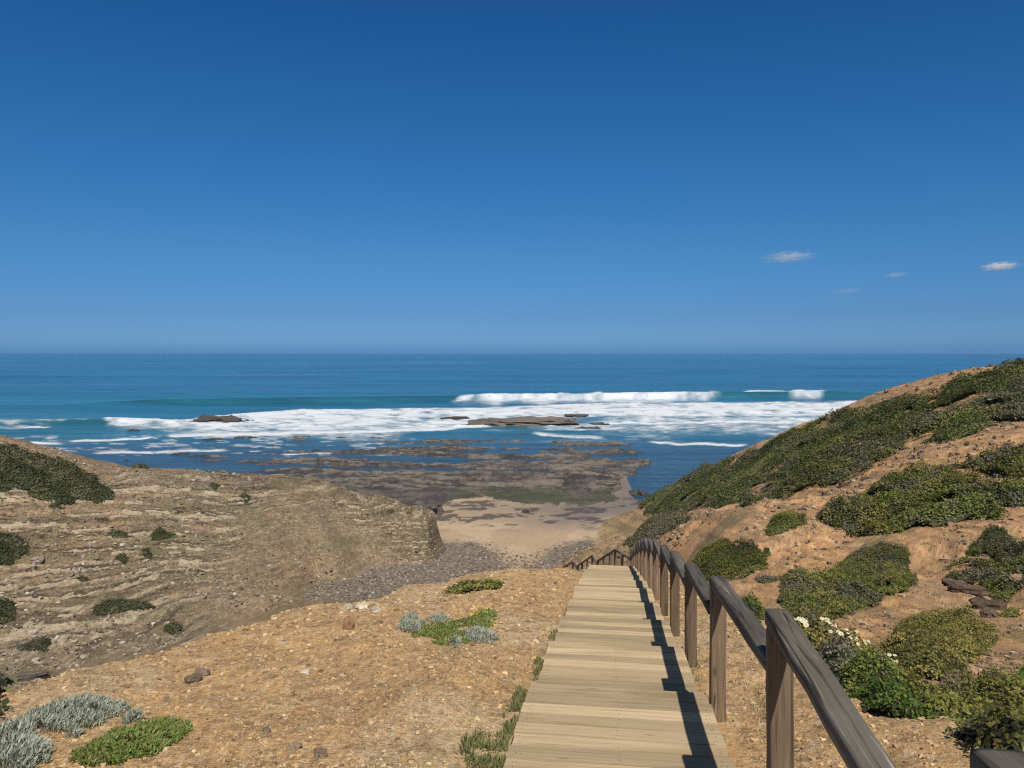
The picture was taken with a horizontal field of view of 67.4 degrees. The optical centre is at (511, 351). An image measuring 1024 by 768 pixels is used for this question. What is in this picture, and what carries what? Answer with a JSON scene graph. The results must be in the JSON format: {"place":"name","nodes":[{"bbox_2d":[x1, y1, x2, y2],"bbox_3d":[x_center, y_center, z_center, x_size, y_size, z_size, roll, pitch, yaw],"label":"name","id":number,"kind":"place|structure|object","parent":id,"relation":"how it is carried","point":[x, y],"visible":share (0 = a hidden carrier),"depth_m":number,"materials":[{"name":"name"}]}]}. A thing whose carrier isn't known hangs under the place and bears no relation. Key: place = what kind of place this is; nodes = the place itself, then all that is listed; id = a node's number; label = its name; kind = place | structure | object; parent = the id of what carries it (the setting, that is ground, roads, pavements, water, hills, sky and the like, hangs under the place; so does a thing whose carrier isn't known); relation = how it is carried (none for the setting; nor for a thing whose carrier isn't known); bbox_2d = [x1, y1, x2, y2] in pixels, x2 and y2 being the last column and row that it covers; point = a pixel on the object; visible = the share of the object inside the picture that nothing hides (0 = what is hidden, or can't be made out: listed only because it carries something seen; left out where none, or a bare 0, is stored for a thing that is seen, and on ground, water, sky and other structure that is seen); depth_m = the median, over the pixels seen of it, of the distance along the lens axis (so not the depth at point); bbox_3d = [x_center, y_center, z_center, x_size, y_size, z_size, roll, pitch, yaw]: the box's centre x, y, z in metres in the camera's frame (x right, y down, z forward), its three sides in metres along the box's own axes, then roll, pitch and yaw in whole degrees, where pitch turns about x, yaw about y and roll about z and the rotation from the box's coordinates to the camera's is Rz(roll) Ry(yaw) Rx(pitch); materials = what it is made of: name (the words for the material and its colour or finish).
{"place":"outdoors","nodes":[
{"label":"outdoors","id":0,"kind":"place"},
{"bbox_2d":[0,435,445,690],"bbox_3d":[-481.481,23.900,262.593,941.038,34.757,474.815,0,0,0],"label":"hillside","id":1,"kind":"structure","parent":0,"point":[353,522],"depth_m":97.93,"materials":[{"name":"beige stone"}]},
{"bbox_2d":[0,597,17,624],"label":"shrub","id":2,"kind":"object","parent":1,"relation":"on","point":[7,609],"visible":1,"depth_m":75.32,"materials":[{"name":"green plant"}]},
{"bbox_2d":[0,675,17,687],"bbox_3d":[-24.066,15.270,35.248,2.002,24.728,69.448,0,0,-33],"label":"shrub","id":3,"kind":"object","parent":1,"relation":"on","point":[14,680],"visible":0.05,"depth_m":6.93,"materials":[{"name":"green plant"}]},
{"bbox_2d":[0,531,29,565],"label":"shrub","id":4,"kind":"object","parent":1,"relation":"on","point":[12,547],"visible":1,"depth_m":86.52,"materials":[{"name":"green plant"}]},
{"bbox_2d":[6,670,50,682],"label":"rock outcrop","id":5,"kind":"object","parent":1,"relation":"on","point":[29,675],"visible":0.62,"depth_m":64.10,"materials":[{"name":"stone"}]},
{"bbox_2d":[16,636,52,652],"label":"shrub","id":6,"kind":"object","parent":1,"relation":"on","point":[43,643],"visible":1,"depth_m":70.46,"materials":[{"name":"green plant"}]},
{"bbox_2d":[31,556,44,563],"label":"rock outcrop","id":7,"kind":"object","parent":1,"relation":"on","point":[38,559],"visible":0.98,"depth_m":85.80,"materials":[{"name":"stone"}]},
{"bbox_2d":[49,502,62,508],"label":"shrub","id":8,"kind":"object","parent":1,"relation":"on","point":[55,505],"visible":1,"depth_m":97.40,"materials":[{"name":"green plant"}]},
{"bbox_2d":[0,440,114,505],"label":"shrub","id":9,"kind":"object","parent":1,"relation":"on","point":[59,480],"visible":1,"depth_m":101.32,"materials":[{"name":"green plant"}]},
{"bbox_2d":[57,613,74,618],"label":"rock outcrop","id":10,"kind":"object","parent":1,"relation":"on","point":[66,616],"visible":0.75,"depth_m":77.12,"materials":[{"name":"stone"}]},
{"bbox_2d":[76,574,89,581],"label":"shrub","id":11,"kind":"object","parent":1,"relation":"on","point":[82,578],"visible":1,"depth_m":84.66,"materials":[{"name":"green plant"}]},
{"bbox_2d":[109,528,132,537],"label":"shrub","id":12,"kind":"object","parent":1,"relation":"on","point":[119,533],"visible":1,"depth_m":95.78,"materials":[{"name":"green plant"}]},
{"bbox_2d":[114,550,128,564],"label":"shrub","id":13,"kind":"object","parent":1,"relation":"on","point":[121,558],"visible":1,"depth_m":91.29,"materials":[{"name":"green plant"}]},
{"bbox_2d":[91,596,155,615],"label":"shrub","id":14,"kind":"object","parent":1,"relation":"on","point":[106,607],"visible":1,"depth_m":81.09,"materials":[{"name":"green plant"}]},
{"bbox_2d":[125,460,149,468],"bbox_3d":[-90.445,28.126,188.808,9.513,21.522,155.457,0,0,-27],"label":"shrub","id":15,"kind":"object","parent":1,"relation":"on","point":[142,466],"visible":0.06,"depth_m":120.12,"materials":[{"name":"green plant"}]},
{"bbox_2d":[141,547,155,558],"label":"shrub","id":16,"kind":"object","parent":1,"relation":"on","point":[148,555],"visible":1,"depth_m":93.67,"materials":[{"name":"green plant"}]},
{"bbox_2d":[150,526,176,540],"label":"shrub","id":17,"kind":"object","parent":1,"relation":"on","point":[159,533],"visible":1,"depth_m":97.93,"materials":[{"name":"green plant"}]},
{"bbox_2d":[162,618,183,635],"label":"shrub","id":18,"kind":"object","parent":1,"relation":"on","point":[173,628],"visible":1,"depth_m":79.00,"materials":[{"name":"green plant"}]},
{"bbox_2d":[168,551,181,554],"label":"rock outcrop","id":19,"kind":"object","parent":1,"relation":"on","point":[174,552],"visible":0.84,"depth_m":95.53,"materials":[{"name":"stone"}]},
{"bbox_2d":[0,438,421,679],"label":"weeds","id":20,"kind":"object","parent":1,"relation":"on","point":[174,543],"visible":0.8,"depth_m":104.17,"materials":[{"name":"green plant"}]},
{"bbox_2d":[210,482,220,489],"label":"shrub","id":21,"kind":"object","parent":1,"relation":"on","point":[213,485],"visible":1,"depth_m":111.83,"materials":[{"name":"green plant"}]},
{"bbox_2d":[0,435,435,686],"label":"rubble","id":22,"kind":"object","parent":1,"relation":"on","point":[74,652],"visible":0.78,"depth_m":90.63,"materials":[{"name":"stone"}]},
{"bbox_2d":[238,492,252,502],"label":"shrub","id":23,"kind":"object","parent":1,"relation":"on","point":[246,495],"visible":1,"depth_m":110.57,"materials":[{"name":"green plant"}]},
{"bbox_2d":[8,436,650,687],"bbox_3d":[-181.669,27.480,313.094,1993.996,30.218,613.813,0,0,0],"label":"beach","id":24,"kind":"structure","parent":0,"point":[578,500],"depth_m":184.80,"materials":[{"name":"beige sand"}]},
{"bbox_2d":[413,499,443,515],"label":"boulder","id":25,"kind":"object","parent":24,"relation":"on","point":[435,506],"visible":0.48,"depth_m":164.46,"materials":[{"name":"stone"}]},
{"bbox_2d":[300,540,595,600],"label":"shingle","id":26,"kind":"object","parent":24,"relation":"on","point":[395,576],"visible":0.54,"depth_m":113.35,"materials":[{"name":"gravel"}]},
{"bbox_2d":[0,567,985,767],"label":"ground","id":27,"kind":"structure","parent":0,"point":[737,749],"depth_m":6.59,"materials":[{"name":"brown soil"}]},
{"bbox_2d":[0,672,13,715],"bbox_3d":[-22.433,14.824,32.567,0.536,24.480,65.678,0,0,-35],"label":"shrub","id":28,"kind":"object","parent":27,"relation":"on","point":[6,701],"visible":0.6,"depth_m":6.77,"materials":[{"name":"green plant"}]},
{"bbox_2d":[0,728,55,767],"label":"silver shrub","id":29,"kind":"object","parent":27,"relation":"on","point":[18,748],"visible":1,"depth_m":4.68,"materials":[{"name":"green plant"}]},
{"bbox_2d":[0,692,131,738],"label":"silver shrub","id":30,"kind":"object","parent":27,"relation":"on","point":[55,715],"visible":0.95,"depth_m":5.67,"materials":[{"name":"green plant"}]},
{"bbox_2d":[61,716,96,738],"bbox_3d":[-3.099,2.668,5.446,0.230,0.190,0.495,0,0,-17],"label":"silver shrub","id":31,"kind":"object","parent":27,"relation":"on","point":[75,730],"visible":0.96,"depth_m":5.37,"materials":[{"name":"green plant"}]},
{"bbox_2d":[65,715,195,767],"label":"ground cover plant","id":32,"kind":"object","parent":27,"relation":"on","point":[118,747],"visible":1,"depth_m":4.91,"materials":[{"name":"green plant"}]},
{"bbox_2d":[120,707,146,723],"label":"silver shrub","id":33,"kind":"object","parent":27,"relation":"on","point":[132,715],"visible":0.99,"depth_m":5.56,"materials":[{"name":"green plant"}]},
{"bbox_2d":[184,672,202,683],"bbox_3d":[-2.951,3.033,7.102,0.165,0.110,0.108,0,0,-45],"label":"stone","id":34,"kind":"object","parent":27,"relation":"on","point":[194,677],"visible":0.74,"depth_m":7.07,"materials":[{"name":"grey stone"}]},
{"bbox_2d":[194,667,210,675],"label":"stone","id":35,"kind":"object","parent":27,"relation":"on","point":[202,671],"visible":0.62,"depth_m":7.27,"materials":[{"name":"beige stone"}]},
{"bbox_2d":[262,726,270,733],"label":"stone","id":36,"kind":"object","parent":27,"relation":"on","point":[266,730],"visible":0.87,"depth_m":5.35,"materials":[{"name":"grey stone"}]},
{"bbox_2d":[286,741,301,751],"bbox_3d":[-1.391,2.532,4.910,0.078,0.052,0.114,0,0,31],"label":"stone","id":37,"kind":"object","parent":27,"relation":"on","point":[294,746],"visible":0.91,"depth_m":4.90,"materials":[{"name":"beige stone"}]},
{"bbox_2d":[299,669,308,673],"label":"stone","id":38,"kind":"object","parent":27,"relation":"on","point":[304,671],"visible":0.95,"depth_m":7.33,"materials":[{"name":"beige stone"}]},
{"bbox_2d":[314,747,327,758],"bbox_3d":[-1.190,2.501,4.770,0.089,0.079,0.067,0,0,29],"label":"stone","id":39,"kind":"object","parent":27,"relation":"on","point":[320,752],"visible":0.84,"depth_m":4.75,"materials":[{"name":"grey stone"}]},
{"bbox_2d":[341,603,354,611],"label":"stone","id":40,"kind":"object","parent":27,"relation":"on","point":[347,607],"visible":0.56,"depth_m":11.33,"materials":[{"name":"beige stone"}]},
{"bbox_2d":[342,615,354,629],"bbox_3d":[-2.045,3.450,9.664,0.150,0.245,0.117,0,0,19],"label":"stone","id":41,"kind":"object","parent":27,"relation":"on","point":[348,623],"visible":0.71,"depth_m":9.63,"materials":[{"name":"brown stone"}]},
{"bbox_2d":[355,602,368,610],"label":"stone","id":42,"kind":"object","parent":27,"relation":"on","point":[361,606],"visible":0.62,"depth_m":11.43,"materials":[{"name":"beige stone"}]},
{"bbox_2d":[370,606,381,611],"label":"stone","id":43,"kind":"object","parent":27,"relation":"on","point":[375,608],"visible":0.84,"depth_m":11.33,"materials":[{"name":"beige stone"}]},
{"bbox_2d":[397,611,426,632],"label":"silver shrub","id":44,"kind":"object","parent":27,"relation":"on","point":[408,623],"visible":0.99,"depth_m":9.78,"materials":[{"name":"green plant"}]},
{"bbox_2d":[427,612,449,623],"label":"silver shrub","id":45,"kind":"object","parent":27,"relation":"on","point":[438,616],"visible":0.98,"depth_m":10.69,"materials":[{"name":"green plant"}]},
{"bbox_2d":[410,606,498,646],"bbox_3d":[-0.723,3.705,10.476,1.069,0.700,3.209,0,0,0],"label":"ground cover plant","id":46,"kind":"object","parent":27,"relation":"on","point":[444,628],"visible":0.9,"depth_m":10.03,"materials":[{"name":"green plant"}]},
{"bbox_2d":[448,633,462,647],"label":"silver shrub","id":47,"kind":"object","parent":27,"relation":"on","point":[455,638],"visible":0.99,"depth_m":8.85,"materials":[{"name":"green plant"}]},
{"bbox_2d":[441,577,505,593],"bbox_3d":[-0.588,4.748,15.103,1.174,0.908,2.449,0,0,25],"label":"shrub","id":48,"kind":"object","parent":27,"relation":"on","point":[479,584],"visible":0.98,"depth_m":14.64,"materials":[{"name":"green plant"}]},
{"bbox_2d":[463,624,501,644],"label":"silver shrub","id":49,"kind":"object","parent":27,"relation":"on","point":[480,633],"visible":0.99,"depth_m":9.27,"materials":[{"name":"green plant"}]},
{"bbox_2d":[2,568,982,767],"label":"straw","id":50,"kind":"object","parent":27,"relation":"on","point":[376,765],"visible":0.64,"depth_m":5.96,"materials":[{"name":"plant"}]},
{"bbox_2d":[454,600,765,767],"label":"grass","id":51,"kind":"structure","parent":27,"relation":"on","point":[518,698],"depth_m":5.29,"materials":[{"name":"green plant"}]},
{"bbox_2d":[503,565,734,767],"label":"boardwalk","id":52,"kind":"structure","parent":27,"relation":"on","point":[615,686],"depth_m":5.90,"materials":[{"name":"brown wood"}]},
{"bbox_2d":[562,538,1023,767],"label":"wooden railing","id":53,"kind":"object","parent":52,"relation":"on","point":[782,648],"visible":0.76,"depth_m":3.69,"materials":[{"name":"brown wood"}]},
{"bbox_2d":[740,589,766,622],"bbox_3d":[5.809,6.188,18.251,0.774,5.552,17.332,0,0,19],"label":"shrub","id":54,"kind":"object","parent":27,"relation":"on","point":[755,606],"visible":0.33,"depth_m":10.91,"materials":[{"name":"green plant"}]},
{"bbox_2d":[789,597,928,690],"bbox_3d":[5.822,5.193,13.583,2.109,4.546,12.984,0,0,20],"label":"flowering shrub","id":55,"kind":"object","parent":27,"relation":"on","point":[816,630],"visible":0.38,"depth_m":9.32,"materials":[{"name":"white plant"}]},
{"bbox_2d":[835,643,933,719],"bbox_3d":[4.127,3.844,8.405,0.887,2.639,6.562,0,0,28],"label":"shrub","id":56,"kind":"object","parent":27,"relation":"on","point":[881,684],"visible":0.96,"depth_m":6.37,"materials":[{"name":"green plant"}]},
{"bbox_2d":[907,656,1023,753],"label":"shrub","id":57,"kind":"object","parent":27,"relation":"on","point":[992,708],"visible":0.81,"depth_m":6.09,"materials":[{"name":"green plant"}]},
{"bbox_2d":[0,353,1023,499],"bbox_3d":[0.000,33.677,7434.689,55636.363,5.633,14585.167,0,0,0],"label":"sea","id":58,"kind":"structure","parent":0,"point":[674,416],"depth_m":548.88,"materials":[{"name":"liquid"}]},
{"bbox_2d":[202,438,221,439],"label":"sea rock","id":59,"kind":"object","parent":58,"relation":"in","point":[213,439],"visible":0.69,"depth_m":313.40,"materials":[{"name":"stone"}]},
{"bbox_2d":[193,414,244,422],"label":"sea rock","id":60,"kind":"object","parent":58,"relation":"in","point":[214,418],"visible":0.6,"depth_m":387.94,"materials":[{"name":"stone"}]},
{"bbox_2d":[234,436,257,437],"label":"sea rock","id":61,"kind":"object","parent":58,"relation":"in","point":[246,437],"visible":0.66,"depth_m":320.24,"materials":[{"name":"stone"}]},
{"bbox_2d":[441,416,468,419],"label":"sea rock","id":62,"kind":"object","parent":58,"relation":"in","point":[458,417],"visible":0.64,"depth_m":406.85,"materials":[{"name":"stone"}]},
{"bbox_2d":[465,416,579,425],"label":"sea rock","id":63,"kind":"object","parent":58,"relation":"in","point":[534,421],"visible":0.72,"depth_m":376.23,"materials":[{"name":"stone"}]},
{"bbox_2d":[564,414,588,416],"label":"sea rock","id":64,"kind":"object","parent":58,"relation":"in","point":[576,415],"visible":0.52,"depth_m":420.16,"materials":[{"name":"stone"}]},
{"bbox_2d":[577,426,600,428],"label":"sea rock","id":65,"kind":"object","parent":58,"relation":"in","point":[582,427],"visible":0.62,"depth_m":358.11,"materials":[{"name":"stone"}]},
{"bbox_2d":[589,422,608,424],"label":"sea rock","id":66,"kind":"object","parent":58,"relation":"in","point":[600,423],"visible":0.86,"depth_m":379.46,"materials":[{"name":"stone"}]},
{"bbox_2d":[628,489,647,495],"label":"sea rock","id":67,"kind":"object","parent":58,"relation":"in","point":[637,492],"visible":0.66,"depth_m":192.64,"materials":[{"name":"stone"}]},
{"bbox_2d":[0,0,1023,352],"label":"sky","id":68,"kind":"structure","parent":0,"point":[177,176],"materials":[{"name":"blue"}]},
{"bbox_2d":[557,365,1023,689],"bbox_3d":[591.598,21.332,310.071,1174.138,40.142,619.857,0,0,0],"label":"hill","id":69,"kind":"structure","parent":0,"point":[731,525],"depth_m":47.65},
{"bbox_2d":[622,507,691,546],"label":"shrub","id":70,"kind":"object","parent":69,"relation":"on","point":[652,526],"visible":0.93,"depth_m":97.91,"materials":[{"name":"green plant"}]},
{"bbox_2d":[691,536,770,581],"bbox_3d":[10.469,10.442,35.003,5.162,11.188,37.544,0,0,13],"label":"shrub","id":71,"kind":"object","parent":69,"relation":"on","point":[742,559],"visible":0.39,"depth_m":47.20,"materials":[{"name":"green plant"}]},
{"bbox_2d":[752,573,778,583],"bbox_3d":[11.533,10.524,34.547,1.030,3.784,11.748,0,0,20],"label":"shrub","id":72,"kind":"object","parent":69,"relation":"on","point":[766,578],"visible":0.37,"depth_m":29.97,"materials":[{"name":"green plant"}]},
{"bbox_2d":[763,509,808,536],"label":"shrub","id":73,"kind":"object","parent":69,"relation":"on","point":[781,522],"visible":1,"depth_m":49.31,"materials":[{"name":"green plant"}]},
{"bbox_2d":[559,364,1023,692],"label":"rubble","id":74,"kind":"object","parent":69,"relation":"on","point":[803,508],"visible":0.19,"depth_m":50.78,"materials":[{"name":"stone"}]},
{"bbox_2d":[571,366,1023,674],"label":"weeds","id":75,"kind":"object","parent":69,"relation":"on","point":[915,572],"visible":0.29,"depth_m":29.40,"materials":[{"name":"green plant"}]},
{"bbox_2d":[816,510,829,518],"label":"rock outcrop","id":76,"kind":"object","parent":69,"relation":"on","point":[818,512],"visible":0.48,"depth_m":49.96,"materials":[{"name":"stone"}]},
{"bbox_2d":[637,357,1023,515],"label":"scrub","id":77,"kind":"object","parent":69,"relation":"on","point":[721,484],"visible":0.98,"depth_m":85.42,"materials":[{"name":"green plant"}]},
{"bbox_2d":[816,631,863,681],"bbox_3d":[4.215,3.885,9.574,0.526,2.498,6.277,0,0,27],"label":"shrub","id":78,"kind":"object","parent":69,"relation":"on","point":[834,655],"visible":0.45,"depth_m":7.23,"materials":[{"name":"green plant"}]},
{"bbox_2d":[776,539,918,622],"bbox_3d":[13.474,9.158,30.465,5.310,4.874,25.447,0,0,25],"label":"shrub","id":79,"kind":"object","parent":69,"relation":"on","point":[860,576],"visible":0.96,"depth_m":28.35,"materials":[{"name":"green plant"}]},
{"bbox_2d":[817,442,1023,537],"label":"scrub","id":80,"kind":"object","parent":69,"relation":"on","point":[919,490],"visible":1,"depth_m":47.90,"materials":[{"name":"green plant"}]},
{"bbox_2d":[880,603,1000,678],"bbox_3d":[9.843,6.485,17.744,2.368,3.741,14.564,0,0,33],"label":"shrub","id":81,"kind":"object","parent":69,"relation":"on","point":[931,643],"visible":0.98,"depth_m":15.23,"materials":[{"name":"green plant"}]},
{"bbox_2d":[941,578,966,585],"bbox_3d":[16.960,8.905,29.408,0.890,0.334,0.486,0,0,13],"label":"rock outcrop","id":82,"kind":"object","parent":69,"relation":"on","point":[946,582],"visible":0.52,"depth_m":29.42,"materials":[{"name":"stone"}]},
{"bbox_2d":[947,582,989,596],"bbox_3d":[16.702,8.745,28.124,1.352,0.422,0.517,0,0,23],"label":"rock outcrop","id":83,"kind":"object","parent":69,"relation":"on","point":[955,587],"visible":0.9,"depth_m":27.97,"materials":[{"name":"stone"}]},
{"bbox_2d":[942,525,1023,602],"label":"shrub","id":84,"kind":"object","parent":69,"relation":"on","point":[1000,543],"visible":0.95,"depth_m":34.68,"materials":[{"name":"green plant"}]},
{"bbox_2d":[968,596,1007,610],"bbox_3d":[16.133,8.627,26.047,1.174,0.548,0.584,0,0,29],"label":"rock outcrop","id":85,"kind":"object","parent":69,"relation":"on","point":[980,603],"visible":0.66,"depth_m":25.92,"materials":[{"name":"stone"}]},
{"bbox_2d":[979,609,999,617],"bbox_3d":[14.510,8.007,23.310,0.520,0.392,0.510,0,0,0],"label":"rock outcrop","id":86,"kind":"object","parent":69,"relation":"on","point":[985,613],"visible":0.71,"depth_m":23.22,"materials":[{"name":"stone"}]},
{"bbox_2d":[999,606,1020,617],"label":"shrub","id":87,"kind":"object","parent":69,"relation":"on","point":[1013,612],"visible":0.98,"depth_m":24.20,"materials":[{"name":"green plant"}]},
{"bbox_2d":[1005,662,1023,683],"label":"shrub","id":88,"kind":"object","parent":69,"relation":"on","point":[1022,671],"visible":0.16,"depth_m":11.50,"materials":[{"name":"green plant"}]},
{"bbox_2d":[1007,573,1023,581],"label":"rock outcrop","id":89,"kind":"object","parent":69,"relation":"on","point":[1017,577],"visible":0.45,"depth_m":31.19,"materials":[{"name":"stone"}]}
]}

